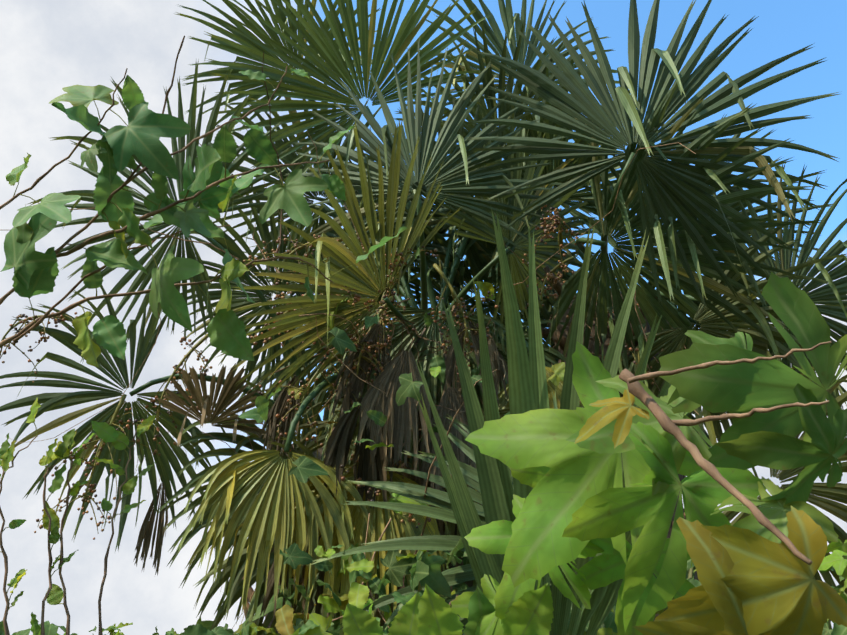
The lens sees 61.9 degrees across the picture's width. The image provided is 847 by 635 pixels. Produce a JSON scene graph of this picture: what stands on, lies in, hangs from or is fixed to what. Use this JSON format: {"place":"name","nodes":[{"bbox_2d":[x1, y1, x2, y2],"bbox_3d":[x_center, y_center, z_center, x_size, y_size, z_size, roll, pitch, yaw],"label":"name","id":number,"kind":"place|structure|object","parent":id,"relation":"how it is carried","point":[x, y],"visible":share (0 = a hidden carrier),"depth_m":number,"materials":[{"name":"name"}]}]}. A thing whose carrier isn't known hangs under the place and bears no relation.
{"place":"outdoors","nodes":[
{"label":"outdoors","id":0,"kind":"place"},
{"bbox_2d":[0,0,846,634],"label":"palm","id":1,"kind":"object","parent":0,"point":[256,504],"depth_m":2.41,"materials":[{"name":"green plant"}]},
{"bbox_2d":[0,209,652,533],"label":"palm fruit clusters","id":2,"kind":"object","parent":1,"relation":"attached to","point":[337,354],"visible":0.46,"depth_m":2.48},
{"bbox_2d":[87,312,639,625],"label":"dead palm fronds","id":3,"kind":"object","parent":1,"relation":"attached to","point":[401,422],"visible":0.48,"depth_m":2.30,"materials":[{"name":"brown plant"}]},
{"bbox_2d":[129,100,769,452],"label":"palm leaf stems","id":4,"kind":"object","parent":1,"relation":"attached to","point":[426,282],"visible":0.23,"depth_m":2.86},
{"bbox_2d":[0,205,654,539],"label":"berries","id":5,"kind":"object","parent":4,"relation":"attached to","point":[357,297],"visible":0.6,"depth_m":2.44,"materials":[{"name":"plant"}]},
{"bbox_2d":[232,290,719,628],"bbox_3d":[0.134,1.141,2.436,2.106,2.655,1.101,-9,-32,15],"label":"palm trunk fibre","id":6,"kind":"object","parent":1,"relation":"attached to","point":[553,345],"visible":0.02,"depth_m":2.65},
{"bbox_2d":[0,36,846,634],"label":"vine","id":7,"kind":"object","parent":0,"point":[138,136],"depth_m":1.38,"materials":[{"name":"green plant"}]},
{"bbox_2d":[0,272,846,634],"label":"leaves","id":8,"kind":"object","parent":7,"relation":"on","point":[754,574],"visible":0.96,"depth_m":0.62,"materials":[{"name":"green plant"}]},
{"bbox_2d":[0,0,846,634],"label":"sky","id":9,"kind":"structure","parent":0,"point":[47,46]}
]}

